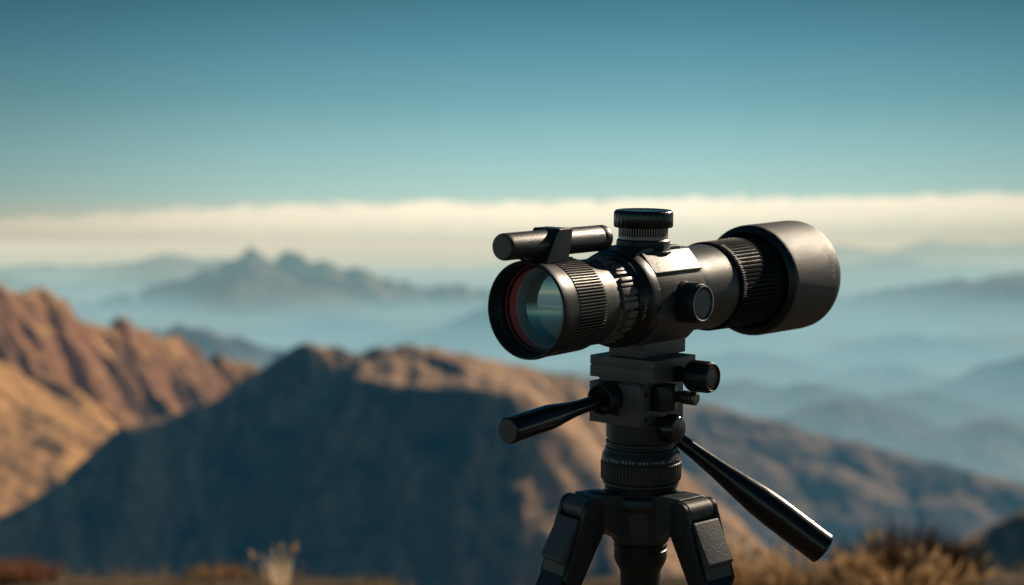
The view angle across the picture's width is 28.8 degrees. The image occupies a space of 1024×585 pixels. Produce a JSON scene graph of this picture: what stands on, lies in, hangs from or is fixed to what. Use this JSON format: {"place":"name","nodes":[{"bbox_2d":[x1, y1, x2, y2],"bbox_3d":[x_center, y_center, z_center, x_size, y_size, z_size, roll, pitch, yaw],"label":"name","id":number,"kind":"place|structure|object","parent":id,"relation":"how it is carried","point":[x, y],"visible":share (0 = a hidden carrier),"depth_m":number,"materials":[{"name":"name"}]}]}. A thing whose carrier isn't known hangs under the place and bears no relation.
{"place":"outdoors","nodes":[
{"label":"outdoors","id":0,"kind":"place"},
{"bbox_2d":[0,362,127,515],"bbox_3d":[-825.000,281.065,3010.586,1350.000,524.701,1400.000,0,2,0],"label":"hill","id":1,"kind":"structure","parent":0,"point":[52,433],"depth_m":2781.76,"materials":[{"name":"brown stone"}]},
{"bbox_2d":[0,276,185,295],"bbox_3d":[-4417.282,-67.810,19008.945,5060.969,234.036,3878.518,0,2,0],"label":"mountain","id":2,"kind":"structure","parent":0,"point":[133,286],"depth_m":18849.20,"materials":[{"name":"stone"}]},
{"bbox_2d":[0,254,227,282],"bbox_3d":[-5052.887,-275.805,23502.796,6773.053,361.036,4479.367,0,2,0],"label":"mountain","id":3,"kind":"structure","parent":0,"point":[169,265],"depth_m":23110.84,"materials":[{"name":"stone"}]},
{"bbox_2d":[0,284,258,425],"bbox_3d":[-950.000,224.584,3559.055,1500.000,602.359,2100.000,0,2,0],"label":"mountain","id":4,"kind":"structure","parent":0,"point":[125,371],"depth_m":3314.21,"materials":[{"name":"brown stone"}]},
{"bbox_2d":[149,324,286,369],"bbox_3d":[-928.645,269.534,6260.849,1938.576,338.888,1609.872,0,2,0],"label":"mountain","id":5,"kind":"structure","parent":0,"point":[238,349],"depth_m":6210.59,"materials":[{"name":"stone"}]},
{"bbox_2d":[75,246,489,317],"bbox_3d":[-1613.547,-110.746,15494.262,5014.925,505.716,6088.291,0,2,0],"label":"mountain","id":6,"kind":"structure","parent":0,"point":[250,281],"depth_m":15113.12,"materials":[{"name":"stone"}]},
{"bbox_2d":[237,315,410,350],"bbox_3d":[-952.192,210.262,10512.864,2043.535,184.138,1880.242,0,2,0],"label":"mountain","id":7,"kind":"structure","parent":0,"point":[331,331],"depth_m":10257.63,"materials":[{"name":"stone"}]},
{"bbox_2d":[0,343,790,584],"bbox_3d":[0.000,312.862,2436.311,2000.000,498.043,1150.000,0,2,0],"label":"hill","id":8,"kind":"structure","parent":0,"point":[402,461],"depth_m":2291.06,"materials":[{"name":"stone"}]},
{"bbox_2d":[0,239,1023,584],"bbox_3d":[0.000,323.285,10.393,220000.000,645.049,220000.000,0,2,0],"label":"ground","id":9,"kind":"structure","parent":0,"point":[396,261],"depth_m":33077.81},
{"bbox_2d":[0,551,64,582],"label":"grass tuft","id":10,"kind":"object","parent":9,"relation":"on","point":[21,570],"visible":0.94,"depth_m":5.30,"materials":[{"name":"plant"}]},
{"bbox_2d":[180,555,266,579],"bbox_3d":[-0.786,0.752,5.431,0.246,0.085,0.180,0,2,0],"label":"grass tuft","id":11,"kind":"object","parent":9,"relation":"on","point":[228,572],"visible":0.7,"depth_m":5.41,"materials":[{"name":"plant"}]},
{"bbox_2d":[248,540,305,584],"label":"grass tuft","id":12,"kind":"object","parent":9,"relation":"on","point":[275,575],"visible":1,"depth_m":5.23,"materials":[{"name":"plant"}]},
{"bbox_2d":[345,570,417,584],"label":"grass tuft","id":13,"kind":"object","parent":9,"relation":"on","point":[389,582],"visible":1,"depth_m":5.35,"materials":[{"name":"plant"}]},
{"bbox_2d":[498,352,832,584],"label":"tripod","id":14,"kind":"object","parent":9,"relation":"on","point":[640,509],"visible":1,"depth_m":1.29,"materials":[{"name":"metal"}]},
{"bbox_2d":[488,208,840,359],"bbox_3d":[0.102,-0.008,1.322,0.084,0.096,0.338,5,8,39],"label":"spotting scope","id":15,"kind":"object","parent":14,"relation":"attached to","point":[643,288],"visible":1,"depth_m":1.28,"materials":[{"name":"black metal"}]},
{"bbox_2d":[667,532,830,584],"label":"grass tuft","id":16,"kind":"object","parent":9,"relation":"on","point":[781,579],"visible":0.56,"depth_m":5.10,"materials":[{"name":"plant"}]},
{"bbox_2d":[731,541,939,584],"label":"grass tuft","id":17,"kind":"object","parent":9,"relation":"on","point":[815,576],"visible":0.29,"depth_m":5.20,"materials":[{"name":"plant"}]},
{"bbox_2d":[820,527,996,584],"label":"grass tuft","id":18,"kind":"object","parent":9,"relation":"on","point":[881,576],"visible":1,"depth_m":5.02,"materials":[{"name":"plant"}]},
{"bbox_2d":[825,509,1004,584],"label":"twiggy bush","id":19,"kind":"object","parent":9,"relation":"on","point":[895,557],"visible":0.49,"depth_m":5.25,"materials":[{"name":"plant"}]},
{"bbox_2d":[0,0,1023,239],"label":"sky","id":20,"kind":"structure","parent":0,"point":[120,119],"materials":[{"name":"blue"}]},
{"bbox_2d":[1,552,1023,584],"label":"grass","id":21,"kind":"structure","parent":0,"point":[213,578],"depth_m":5.35,"materials":[{"name":"plant"}]},
{"bbox_2d":[342,307,835,369],"bbox_3d":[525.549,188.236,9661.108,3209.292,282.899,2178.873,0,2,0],"label":"mountain","id":22,"kind":"structure","parent":0,"point":[472,333],"depth_m":9307.70,"materials":[{"name":"stone"}]},
{"bbox_2d":[412,240,1023,273],"bbox_3d":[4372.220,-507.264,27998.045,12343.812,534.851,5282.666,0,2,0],"label":"mountain","id":23,"kind":"structure","parent":0,"point":[941,253],"depth_m":27512.07,"materials":[{"name":"stone"}]},
{"bbox_2d":[683,351,835,390],"bbox_3d":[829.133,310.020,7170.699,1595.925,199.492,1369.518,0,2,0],"label":"mountain","id":24,"kind":"structure","parent":0,"point":[771,369],"depth_m":7001.19,"materials":[{"name":"blue stone"}]},
{"bbox_2d":[547,372,1023,567],"bbox_3d":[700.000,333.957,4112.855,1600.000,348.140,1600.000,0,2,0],"label":"hill","id":25,"kind":"structure","parent":0,"point":[829,484],"depth_m":3946.67,"materials":[{"name":"stone"}]},
{"bbox_2d":[766,399,945,449],"bbox_3d":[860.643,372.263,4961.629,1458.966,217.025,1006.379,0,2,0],"label":"mountain","id":26,"kind":"structure","parent":0,"point":[878,426],"depth_m":4806.01,"materials":[{"name":"blue stone"}]},
{"bbox_2d":[698,379,1023,427],"bbox_3d":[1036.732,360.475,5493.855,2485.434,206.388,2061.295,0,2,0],"label":"mountain","id":27,"kind":"structure","parent":0,"point":[751,398],"depth_m":5464.28,"materials":[{"name":"blue stone"}]},
{"bbox_2d":[776,312,978,338],"bbox_3d":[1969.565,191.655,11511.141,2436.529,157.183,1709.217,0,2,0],"label":"mountain","id":28,"kind":"structure","parent":0,"point":[864,325],"depth_m":11270.01,"materials":[{"name":"stone"}]},
{"bbox_2d":[808,364,949,396],"bbox_3d":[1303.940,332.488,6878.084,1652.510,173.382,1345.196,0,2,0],"label":"fog","id":29,"kind":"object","parent":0,"point":[872,380],"depth_m":6742.99,"materials":[{"name":"blue"}]},
{"bbox_2d":[797,334,1023,377],"bbox_3d":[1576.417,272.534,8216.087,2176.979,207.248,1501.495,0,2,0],"label":"mountain","id":30,"kind":"structure","parent":0,"point":[949,357],"depth_m":8020.30,"materials":[{"name":"blue stone"}]},
{"bbox_2d":[821,273,1023,330],"bbox_3d":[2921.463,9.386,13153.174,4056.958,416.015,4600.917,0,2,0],"label":"mountain","id":31,"kind":"structure","parent":0,"point":[994,303],"depth_m":12620.71,"materials":[{"name":"stone"}]},
{"bbox_2d":[840,258,1023,287],"bbox_3d":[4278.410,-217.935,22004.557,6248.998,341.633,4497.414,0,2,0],"label":"mountain","id":32,"kind":"structure","parent":0,"point":[894,272],"depth_m":21590.38,"materials":[{"name":"stone"}]},
{"bbox_2d":[888,417,1023,482],"bbox_3d":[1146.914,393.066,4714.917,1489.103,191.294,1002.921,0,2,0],"label":"mountain","id":33,"kind":"structure","parent":0,"point":[993,446],"depth_m":4536.97,"materials":[{"name":"blue stone"}]},
{"bbox_2d":[922,356,1023,413],"bbox_3d":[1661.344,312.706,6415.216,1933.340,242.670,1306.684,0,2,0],"label":"mountain","id":34,"kind":"structure","parent":0,"point":[999,385],"depth_m":6237.16,"materials":[{"name":"blue stone"}]},
{"bbox_2d":[947,509,1023,573],"bbox_3d":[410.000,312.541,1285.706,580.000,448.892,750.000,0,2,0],"label":"hill","id":35,"kind":"structure","parent":0,"point":[1010,528],"depth_m":1262.41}
]}

